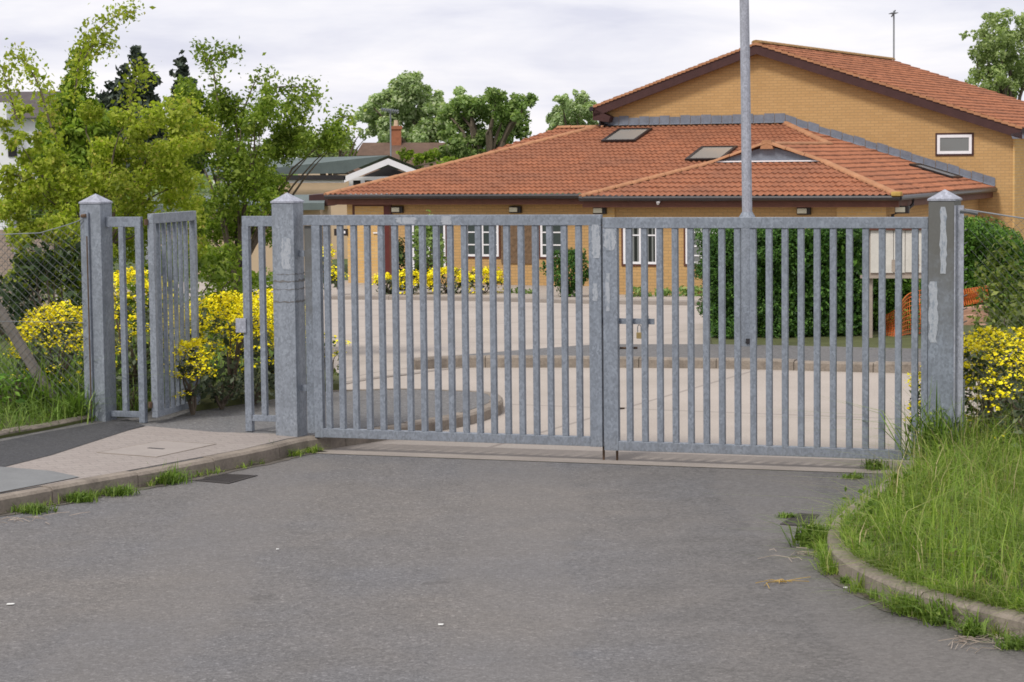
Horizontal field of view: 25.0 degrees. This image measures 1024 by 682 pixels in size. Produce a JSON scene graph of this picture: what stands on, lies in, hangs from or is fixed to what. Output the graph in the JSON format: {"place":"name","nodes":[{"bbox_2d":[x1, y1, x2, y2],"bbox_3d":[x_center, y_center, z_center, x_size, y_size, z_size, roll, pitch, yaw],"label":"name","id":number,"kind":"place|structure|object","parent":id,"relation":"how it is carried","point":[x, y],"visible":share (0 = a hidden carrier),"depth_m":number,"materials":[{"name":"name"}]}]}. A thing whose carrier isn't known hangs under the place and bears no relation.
{"place":"outdoors","nodes":[
{"label":"outdoors","id":0,"kind":"place"},
{"bbox_2d":[0,91,71,229],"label":"white house","id":1,"kind":"structure","parent":0,"point":[7,158],"depth_m":94.66,"materials":[{"name":"white paint"}]},
{"bbox_2d":[0,426,299,492],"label":"pavement","id":2,"kind":"structure","parent":0,"point":[84,461],"depth_m":18.17,"materials":[{"name":"grey concrete"}]},
{"bbox_2d":[0,467,77,491],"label":"grey slab","id":3,"kind":"structure","parent":2,"relation":"on","point":[11,478],"depth_m":16.76,"materials":[{"name":"grey concrete"}]},
{"bbox_2d":[0,419,144,466],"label":"asphalt patch","id":4,"kind":"object","parent":2,"relation":"on","point":[24,449],"visible":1,"depth_m":18.56,"materials":[{"name":"grey asphalt"}]},
{"bbox_2d":[96,440,214,456],"bbox_3d":[-2.817,0.855,18.326,0.506,0.030,0.930,2,5,26],"label":"inspection cover","id":5,"kind":"object","parent":2,"relation":"on","point":[157,448],"visible":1,"depth_m":18.28,"materials":[{"name":"concrete"}]},
{"bbox_2d":[270,193,306,436],"bbox_3d":[-1.854,-0.217,19.202,0.212,2.035,0.212,1,5,19],"label":"gate post","id":6,"kind":"object","parent":2,"relation":"on","point":[289,314],"visible":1,"depth_m":19.12,"materials":[{"name":"paint"}]},
{"bbox_2d":[235,216,275,430],"bbox_3d":[-2.128,-0.141,19.296,0.376,1.807,0.073,1,5,19],"label":"side panel","id":7,"kind":"object","parent":6,"relation":"attached to","point":[244,324],"visible":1,"depth_m":19.29,"materials":[{"name":"grey metal"}]},
{"bbox_2d":[299,214,604,459],"bbox_3d":[-0.490,-0.046,18.753,2.677,1.959,0.100,1,5,19],"label":"gate leaf","id":8,"kind":"object","parent":6,"relation":"attached to","point":[314,251],"visible":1,"depth_m":18.71,"materials":[{"name":"paint"}]},
{"bbox_2d":[0,302,305,438],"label":"bank","id":9,"kind":"structure","parent":0,"point":[57,426],"depth_m":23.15,"materials":[{"name":"plant"}]},
{"bbox_2d":[0,230,54,326],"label":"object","id":10,"kind":"structure","parent":9,"relation":"on","point":[4,256],"depth_m":36.29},
{"bbox_2d":[0,302,62,414],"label":"concrete fence post","id":11,"kind":"object","parent":9,"relation":"on","point":[26,356],"visible":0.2,"depth_m":20.05,"materials":[{"name":"grey concrete"}]},
{"bbox_2d":[0,366,66,411],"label":"leafy shrub","id":12,"kind":"object","parent":9,"relation":"on","point":[16,386],"visible":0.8,"depth_m":19.95,"materials":[{"name":"green plant"}]},
{"bbox_2d":[3,299,84,393],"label":"flowering shrub","id":13,"kind":"object","parent":9,"relation":"on","point":[79,334],"visible":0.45,"depth_m":20.55,"materials":[{"name":"yellow plant"}]},
{"bbox_2d":[0,235,116,352],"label":"leafy shrub","id":14,"kind":"object","parent":9,"relation":"on","point":[35,266],"visible":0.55,"depth_m":24.44,"materials":[{"name":"green plant"}]},
{"bbox_2d":[3,48,148,260],"bbox_3d":[-7.528,-2.616,39.994,2.666,4.932,2.781,-1,5,0],"label":"broadleaf tree","id":15,"kind":"object","parent":9,"relation":"on","point":[76,142],"visible":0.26,"depth_m":39.42,"materials":[{"name":"green plant"}]},
{"bbox_2d":[3,367,190,423],"bbox_3d":[-3.761,0.464,19.853,2.378,0.528,1.351,-2,5,-16],"label":"weed tuft","id":16,"kind":"object","parent":9,"relation":"on","point":[79,403],"visible":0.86,"depth_m":19.69,"materials":[{"name":"green plant"}]},
{"bbox_2d":[44,261,149,336],"bbox_3d":[-5.118,-0.508,28.572,1.498,1.079,0.835,-1,5,0],"label":"leafy shrub","id":17,"kind":"object","parent":9,"relation":"on","point":[130,320],"visible":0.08,"depth_m":28.60,"materials":[{"name":"green plant"}]},
{"bbox_2d":[78,194,116,421],"bbox_3d":[-3.559,-0.283,19.776,0.212,1.960,0.256,1,5,19],"label":"gate post","id":18,"kind":"object","parent":9,"relation":"on","point":[97,291],"visible":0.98,"depth_m":19.71,"materials":[{"name":"grey metal"}]},
{"bbox_2d":[0,218,86,412],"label":"chain link fence","id":19,"kind":"object","parent":18,"relation":"attached to","point":[40,307],"visible":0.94,"depth_m":19.85,"materials":[{"name":"metal"}]},
{"bbox_2d":[105,217,147,422],"bbox_3d":[-3.297,-0.181,19.715,0.337,1.760,0.056,1,5,19],"label":"side panel","id":20,"kind":"object","parent":18,"relation":"attached to","point":[121,223],"visible":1,"depth_m":19.67,"materials":[{"name":"grey metal"}]},
{"bbox_2d":[0,0,222,303],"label":"broadleaf tree","id":21,"kind":"object","parent":9,"relation":"on","point":[165,164],"visible":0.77,"depth_m":25.16,"materials":[{"name":"green plant"}]},
{"bbox_2d":[0,348,227,416],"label":"weed tuft","id":22,"kind":"object","parent":9,"relation":"on","point":[35,384],"visible":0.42,"depth_m":19.97,"materials":[{"name":"green plant"}]},
{"bbox_2d":[113,266,184,396],"bbox_3d":[-3.431,-0.069,21.043,0.971,1.231,0.935,-1,5,0],"label":"flowering shrub","id":23,"kind":"object","parent":9,"relation":"on","point":[133,370],"visible":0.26,"depth_m":21.00,"materials":[{"name":"yellow plant"}]},
{"bbox_2d":[114,232,256,341],"bbox_3d":[-3.624,-0.564,25.555,1.571,1.293,1.065,-1,5,0],"label":"leafy shrub","id":24,"kind":"object","parent":9,"relation":"on","point":[201,263],"visible":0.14,"depth_m":25.43,"materials":[{"name":"green plant"}]},
{"bbox_2d":[213,267,273,341],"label":"leafy shrub","id":25,"kind":"object","parent":9,"relation":"on","point":[270,283],"visible":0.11,"depth_m":26.48,"materials":[{"name":"green plant"}]},
{"bbox_2d":[167,36,366,306],"bbox_3d":[-3.188,-1.769,29.085,2.674,4.187,2.184,-1,5,0],"label":"broadleaf tree","id":26,"kind":"object","parent":9,"relation":"on","point":[252,176],"visible":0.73,"depth_m":28.60,"materials":[{"name":"green plant"}]},
{"bbox_2d":[349,120,446,174],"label":"brown roofed house","id":27,"kind":"structure","parent":0,"point":[367,149],"depth_m":111.17,"materials":[{"name":"tile"}]},
{"bbox_2d":[54,188,877,473],"bbox_3d":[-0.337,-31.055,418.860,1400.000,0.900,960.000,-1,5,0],"label":"ground","id":28,"kind":"structure","parent":0,"point":[334,261],"depth_m":65.45,"materials":[{"name":"grey concrete"}]},
{"bbox_2d":[104,45,182,184],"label":"conifer tree","id":29,"kind":"object","parent":28,"relation":"on","point":[149,95],"visible":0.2,"depth_m":104.01,"materials":[{"name":"green plant"}]},
{"bbox_2d":[163,49,211,191],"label":"conifer tree","id":30,"kind":"object","parent":28,"relation":"on","point":[182,69],"visible":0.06,"depth_m":107.31,"materials":[{"name":"green plant"}]},
{"bbox_2d":[150,193,333,274],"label":"flat roofed annexe","id":31,"kind":"structure","parent":28,"relation":"on","point":[315,204],"depth_m":66.02,"materials":[{"name":"beige paint"}]},
{"bbox_2d":[205,155,420,258],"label":"beige building","id":32,"kind":"structure","parent":28,"relation":"on","point":[315,182],"depth_m":75.76,"materials":[{"name":"white paint"}]},
{"bbox_2d":[295,116,370,174],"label":"broadleaf tree","id":33,"kind":"object","parent":28,"relation":"on","point":[341,153],"visible":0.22,"depth_m":80.05,"materials":[{"name":"green plant"}]},
{"bbox_2d":[293,127,457,174],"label":"broadleaf tree","id":34,"kind":"object","parent":28,"relation":"on","point":[429,157],"visible":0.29,"depth_m":99.98,"materials":[{"name":"green plant"}]},
{"bbox_2d":[354,70,472,142],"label":"broadleaf tree","id":35,"kind":"object","parent":28,"relation":"on","point":[405,94],"visible":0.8,"depth_m":133.44,"materials":[{"name":"green plant"}]},
{"bbox_2d":[436,87,538,160],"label":"broadleaf tree","id":36,"kind":"object","parent":28,"relation":"on","point":[507,121],"visible":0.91,"depth_m":104.21,"materials":[{"name":"green plant"}]},
{"bbox_2d":[545,89,598,193],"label":"broadleaf tree","id":37,"kind":"object","parent":28,"relation":"on","point":[572,112],"visible":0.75,"depth_m":148.77,"materials":[{"name":"green plant"}]},
{"bbox_2d":[324,113,997,294],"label":"school building","id":38,"kind":"structure","parent":28,"relation":"on","point":[626,171],"depth_m":58.88,"materials":[{"name":"tile"}]},
{"bbox_2d":[352,205,391,278],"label":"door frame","id":39,"kind":"structure","parent":38,"relation":"in","point":[387,208],"depth_m":60.30,"materials":[{"name":"brown wood"}]},
{"bbox_2d":[412,225,446,272],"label":"window","id":40,"kind":"structure","parent":38,"relation":"in","point":[443,228],"depth_m":59.67,"materials":[{"name":"white paint"}]},
{"bbox_2d":[468,225,500,258],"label":"window","id":41,"kind":"structure","parent":38,"relation":"in","point":[471,228],"depth_m":59.18,"materials":[{"name":"white paint"}]},
{"bbox_2d":[539,225,560,258],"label":"window","id":42,"kind":"structure","parent":38,"relation":"in","point":[542,228],"depth_m":58.49,"materials":[{"name":"white paint"}]},
{"bbox_2d":[621,228,655,265],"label":"window","id":43,"kind":"structure","parent":38,"relation":"in","point":[636,231],"depth_m":54.28,"materials":[{"name":"white paint"}]},
{"bbox_2d":[589,40,1023,243],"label":"gabled hall","id":44,"kind":"structure","parent":28,"relation":"on","point":[890,102],"depth_m":62.06,"materials":[{"name":"brick"}]},
{"bbox_2d":[935,133,973,155],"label":"window","id":45,"kind":"structure","parent":44,"relation":"in","point":[946,144],"depth_m":60.65,"materials":[{"name":"white paint"}]},
{"bbox_2d":[959,7,1023,99],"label":"broadleaf tree","id":46,"kind":"object","parent":28,"relation":"on","point":[1005,41],"visible":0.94,"depth_m":86.89,"materials":[{"name":"green plant"}]},
{"bbox_2d":[0,454,1023,681],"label":"road","id":47,"kind":"structure","parent":0,"point":[375,568],"depth_m":13.18,"materials":[{"name":"grey asphalt"}]},
{"bbox_2d":[8,499,57,515],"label":"weed tuft","id":48,"kind":"object","parent":47,"relation":"on","point":[32,508],"visible":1,"depth_m":16.00,"materials":[{"name":"green plant"}]},
{"bbox_2d":[0,450,324,515],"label":"gutter dirt","id":49,"kind":"structure","parent":47,"relation":"on","point":[209,475],"depth_m":17.77,"materials":[{"name":"soil"}]},
{"bbox_2d":[58,487,97,503],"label":"weed tuft","id":50,"kind":"object","parent":49,"relation":"on","point":[77,496],"visible":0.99,"depth_m":16.46,"materials":[{"name":"green plant"}]},
{"bbox_2d":[98,482,144,496],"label":"weed tuft","id":51,"kind":"object","parent":49,"relation":"on","point":[119,490],"visible":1,"depth_m":16.78,"materials":[{"name":"green plant"}]},
{"bbox_2d":[12,443,325,512],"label":"gutter grass","id":52,"kind":"structure","parent":49,"relation":"on","point":[311,450],"depth_m":17.86,"materials":[{"name":"green plant"}]},
{"bbox_2d":[144,458,213,485],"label":"weed tuft","id":53,"kind":"object","parent":49,"relation":"on","point":[170,477],"visible":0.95,"depth_m":17.36,"materials":[{"name":"green plant"}]},
{"bbox_2d":[195,473,257,483],"bbox_3d":[-2.188,1.052,17.591,0.323,0.009,0.457,1,5,23],"label":"drain grate","id":54,"kind":"object","parent":47,"relation":"on","point":[226,478],"visible":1,"depth_m":17.59,"materials":[{"name":"metal"}]},
{"bbox_2d":[0,367,489,493],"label":"footway","id":55,"kind":"structure","parent":47,"relation":"on","point":[229,419],"depth_m":20.37,"materials":[{"name":"concrete"}]},
{"bbox_2d":[0,415,90,435],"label":"edging","id":56,"kind":"object","parent":55,"relation":"on","point":[27,428],"visible":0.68,"depth_m":19.10,"materials":[{"name":"concrete"}]},
{"bbox_2d":[144,211,200,417],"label":"footway gate","id":57,"kind":"structure","parent":55,"relation":"on","point":[159,406],"depth_m":20.00,"materials":[{"name":"grey metal"}]},
{"bbox_2d":[169,337,217,414],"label":"flowering shrub","id":58,"kind":"object","parent":55,"relation":"on","point":[190,391],"visible":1,"depth_m":20.17,"materials":[{"name":"yellow plant"}]},
{"bbox_2d":[146,287,274,402],"bbox_3d":[-2.619,0.036,21.084,1.460,1.069,1.092,-1,5,0],"label":"flowering shrub","id":59,"kind":"object","parent":55,"relation":"on","point":[230,365],"visible":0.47,"depth_m":20.98,"materials":[{"name":"yellow plant"}]},
{"bbox_2d":[200,366,254,409],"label":"leafy shrub","id":60,"kind":"object","parent":55,"relation":"on","point":[222,402],"visible":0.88,"depth_m":20.63,"materials":[{"name":"green plant"}]},
{"bbox_2d":[218,363,274,404],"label":"leafy shrub","id":61,"kind":"object","parent":55,"relation":"on","point":[257,395],"visible":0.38,"depth_m":21.00,"materials":[{"name":"green plant"}]},
{"bbox_2d":[196,372,338,410],"bbox_3d":[-2.224,0.548,22.078,0.990,0.297,3.255,0,5,12],"label":"planting bed","id":62,"kind":"object","parent":55,"relation":"on","point":[206,403],"visible":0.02,"depth_m":21.10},
{"bbox_2d":[223,288,305,386],"bbox_3d":[-2.290,-0.012,21.965,0.965,0.995,0.994,-1,5,0],"label":"flowering shrub","id":63,"kind":"object","parent":62,"relation":"on","point":[268,291],"visible":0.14,"depth_m":21.83,"materials":[{"name":"yellow plant"}]},
{"bbox_2d":[0,388,503,512],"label":"kerb","id":64,"kind":"structure","parent":47,"relation":"on","point":[230,459],"depth_m":17.93,"materials":[{"name":"concrete"}]},
{"bbox_2d":[313,443,912,473],"bbox_3d":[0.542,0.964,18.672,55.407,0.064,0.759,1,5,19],"label":"concrete strip","id":65,"kind":"object","parent":47,"relation":"on","point":[671,459],"depth_m":18.55,"materials":[{"name":"grey concrete"}]},
{"bbox_2d":[734,506,867,548],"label":"weed tuft","id":66,"kind":"object","parent":47,"relation":"on","point":[803,536],"visible":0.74,"depth_m":14.28,"materials":[{"name":"green plant"}]},
{"bbox_2d":[759,461,1023,650],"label":"gutter grass","id":67,"kind":"structure","parent":47,"relation":"on","point":[828,563],"depth_m":12.79,"materials":[{"name":"green plant"}]},
{"bbox_2d":[849,580,938,616],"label":"weed tuft","id":68,"kind":"object","parent":47,"relation":"on","point":[905,609],"visible":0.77,"depth_m":12.16,"materials":[{"name":"green plant"}]},
{"bbox_2d":[770,435,1023,615],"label":"verge","id":69,"kind":"structure","parent":47,"relation":"on","point":[1020,581],"depth_m":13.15,"materials":[{"name":"green plant"}]},
{"bbox_2d":[728,378,1008,460],"bbox_3d":[2.902,0.597,17.208,2.795,0.701,2.261,-1,5,0],"label":"weed tuft","id":70,"kind":"object","parent":69,"relation":"on","point":[929,423],"visible":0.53,"depth_m":17.19,"materials":[{"name":"green plant"}]},
{"bbox_2d":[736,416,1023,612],"bbox_3d":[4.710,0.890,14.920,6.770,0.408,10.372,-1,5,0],"label":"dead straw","id":71,"kind":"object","parent":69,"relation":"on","point":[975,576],"visible":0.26,"depth_m":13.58,"materials":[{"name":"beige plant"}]},
{"bbox_2d":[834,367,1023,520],"bbox_3d":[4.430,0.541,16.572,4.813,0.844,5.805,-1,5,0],"label":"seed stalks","id":72,"kind":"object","parent":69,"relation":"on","point":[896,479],"visible":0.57,"depth_m":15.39,"materials":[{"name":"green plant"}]},
{"bbox_2d":[927,189,964,458],"bbox_3d":[3.286,-0.118,17.387,0.266,2.050,0.221,2,5,25],"label":"gate post","id":73,"kind":"object","parent":69,"relation":"on","point":[945,285],"visible":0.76,"depth_m":17.29,"materials":[{"name":"paint"}]},
{"bbox_2d":[603,217,927,459],"bbox_3d":[1.941,0.007,17.903,2.665,1.937,0.108,1,5,19],"label":"gate leaf","id":74,"kind":"object","parent":73,"relation":"attached to","point":[612,321],"visible":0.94,"depth_m":17.87,"materials":[{"name":"paint"}]},
{"bbox_2d":[960,209,1023,440],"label":"chain link fence","id":75,"kind":"object","parent":73,"relation":"attached to","point":[970,211],"visible":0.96,"depth_m":17.20,"materials":[{"name":"metal"}]},
{"bbox_2d":[963,325,1023,435],"bbox_3d":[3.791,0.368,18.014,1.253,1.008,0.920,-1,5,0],"label":"flowering shrub","id":76,"kind":"object","parent":69,"relation":"on","point":[969,375],"visible":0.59,"depth_m":17.93,"materials":[{"name":"yellow plant"}]},
{"bbox_2d":[966,234,1023,421],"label":"leafy shrub","id":77,"kind":"object","parent":69,"relation":"on","point":[994,284],"visible":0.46,"depth_m":19.67,"materials":[{"name":"green plant"}]},
{"bbox_2d":[981,350,1023,452],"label":"flowering shrub","id":78,"kind":"object","parent":69,"relation":"on","point":[1019,412],"visible":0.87,"depth_m":17.08,"materials":[{"name":"yellow plant"}]},
{"bbox_2d":[813,530,1003,642],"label":"gutter dirt","id":79,"kind":"structure","parent":47,"relation":"on","point":[878,605],"depth_m":12.61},
{"bbox_2d":[833,573,1011,639],"bbox_3d":[2.465,1.292,13.925,1.238,0.001,6.781,-1,5,0],"label":"gutter silt","id":80,"kind":"object","parent":79,"relation":"on","point":[866,595],"visible":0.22,"depth_m":12.68,"materials":[{"name":"brown soil"}]},
{"bbox_2d":[871,585,1010,628],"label":"weed tuft","id":81,"kind":"object","parent":80,"relation":"on","point":[939,615],"visible":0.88,"depth_m":11.89,"materials":[{"name":"green plant"}]},
{"bbox_2d":[827,467,1023,639],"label":"verge kerb","id":82,"kind":"structure","parent":47,"relation":"on","point":[1004,617],"depth_m":12.28,"materials":[{"name":"concrete"}]},
{"bbox_2d":[931,606,994,637],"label":"weed tuft","id":83,"kind":"object","parent":47,"relation":"on","point":[970,624],"visible":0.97,"depth_m":11.61,"materials":[{"name":"green plant"}]},
{"bbox_2d":[938,633,1022,652],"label":"dead grass","id":84,"kind":"structure","parent":47,"relation":"on","point":[972,638],"depth_m":11.46,"materials":[{"name":"beige plant"}]},
{"bbox_2d":[959,628,1023,651],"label":"weed tuft","id":85,"kind":"object","parent":47,"relation":"on","point":[1013,644],"visible":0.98,"depth_m":11.31,"materials":[{"name":"green plant"}]},
{"bbox_2d":[0,0,1023,158],"label":"sky","id":86,"kind":"structure","parent":0,"point":[604,49],"materials":[{"name":"white"}]},
{"bbox_2d":[56,280,1005,461],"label":"yard","id":87,"kind":"structure","parent":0,"point":[793,401],"depth_m":24.46,"materials":[{"name":"concrete"}]},
{"bbox_2d":[391,269,431,293],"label":"flowering shrub","id":88,"kind":"object","parent":87,"relation":"on","point":[401,281],"visible":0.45,"depth_m":55.48,"materials":[{"name":"yellow plant"}]},
{"bbox_2d":[412,210,446,284],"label":"climbing plant","id":89,"kind":"object","parent":87,"relation":"on","point":[429,244],"visible":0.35,"depth_m":57.57,"materials":[{"name":"green plant"}]},
{"bbox_2d":[417,266,474,293],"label":"flowering shrub","id":90,"kind":"object","parent":87,"relation":"on","point":[443,270],"visible":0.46,"depth_m":55.56,"materials":[{"name":"yellow plant"}]},
{"bbox_2d":[456,266,503,292],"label":"flowering shrub","id":91,"kind":"object","parent":87,"relation":"on","point":[484,272],"visible":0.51,"depth_m":55.51,"materials":[{"name":"yellow plant"}]},
{"bbox_2d":[323,295,702,305],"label":"yard kerb","id":92,"kind":"structure","parent":87,"relation":"on","point":[527,299],"depth_m":50.45,"materials":[{"name":"concrete"}]},
{"bbox_2d":[539,247,588,296],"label":"leafy shrub","id":93,"kind":"object","parent":87,"relation":"on","point":[571,264],"visible":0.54,"depth_m":53.50,"materials":[{"name":"green plant"}]},
{"bbox_2d":[414,355,1015,372],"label":"island kerb","id":94,"kind":"structure","parent":87,"relation":"on","point":[793,365],"depth_m":26.25,"materials":[{"name":"concrete"}]},
{"bbox_2d":[710,309,1018,348],"bbox_3d":[9.230,0.057,32.277,13.543,0.825,11.684,-1,5,0],"label":"hedge bed","id":95,"kind":"object","parent":87,"relation":"on","point":[873,341],"depth_m":29.46,"materials":[{"name":"green plant"}]},
{"bbox_2d":[694,228,876,338],"bbox_3d":[3.602,-0.785,30.570,2.617,1.742,1.700,-1,5,-9],"label":"conifer hedge","id":96,"kind":"object","parent":95,"relation":"on","point":[793,281],"visible":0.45,"depth_m":30.09,"materials":[{"name":"green plant"}]},
{"bbox_2d":[860,228,921,337],"bbox_3d":[5.052,-0.570,29.649,1.130,1.852,0.160,1,5,14],"label":"notice board","id":97,"kind":"object","parent":95,"relation":"on","point":[890,252],"visible":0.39,"depth_m":29.60,"materials":[{"name":"white metal"}]},
{"bbox_2d":[873,278,920,330],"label":"conifer hedge","id":98,"kind":"object","parent":95,"relation":"on","point":[890,291],"visible":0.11,"depth_m":31.33,"materials":[{"name":"green plant"}]},
{"bbox_2d":[886,290,920,336],"bbox_3d":[5.350,-0.280,30.469,1.224,0.757,0.538,-3,5,-31],"label":"barrier net","id":99,"kind":"object","parent":95,"relation":"on","point":[903,326],"visible":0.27,"depth_m":30.39,"materials":[{"name":"orange plastic"}]},
{"bbox_2d":[919,305,987,324],"bbox_3d":[6.302,0.011,32.875,1.126,1.120,1.478,-1,5,0],"label":"rubble heap","id":100,"kind":"object","parent":95,"relation":"on","point":[968,311],"visible":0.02,"depth_m":33.08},
{"bbox_2d":[964,215,1023,309],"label":"conifer hedge","id":101,"kind":"object","parent":95,"relation":"on","point":[972,239],"visible":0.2,"depth_m":36.60,"materials":[{"name":"green plant"}]},
{"bbox_2d":[997,294,1023,407],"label":"leafy shrub","id":102,"kind":"object","parent":87,"relation":"on","point":[1015,312],"visible":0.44,"depth_m":19.03,"materials":[{"name":"green plant"}]},
{"bbox_2d":[469,344,1018,364],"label":"island pavement","id":103,"kind":"structure","parent":0,"point":[809,353],"depth_m":26.98,"materials":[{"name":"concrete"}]},
{"bbox_2d":[739,0,754,346],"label":"lamp column","id":104,"kind":"structure","parent":103,"relation":"on","point":[745,156],"depth_m":27.61,"materials":[{"name":"grey metal"}]},
{"bbox_2d":[707,389,1023,598],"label":"verge grass","id":105,"kind":"structure","parent":0,"point":[945,531],"depth_m":13.97,"materials":[{"name":"green plant"}]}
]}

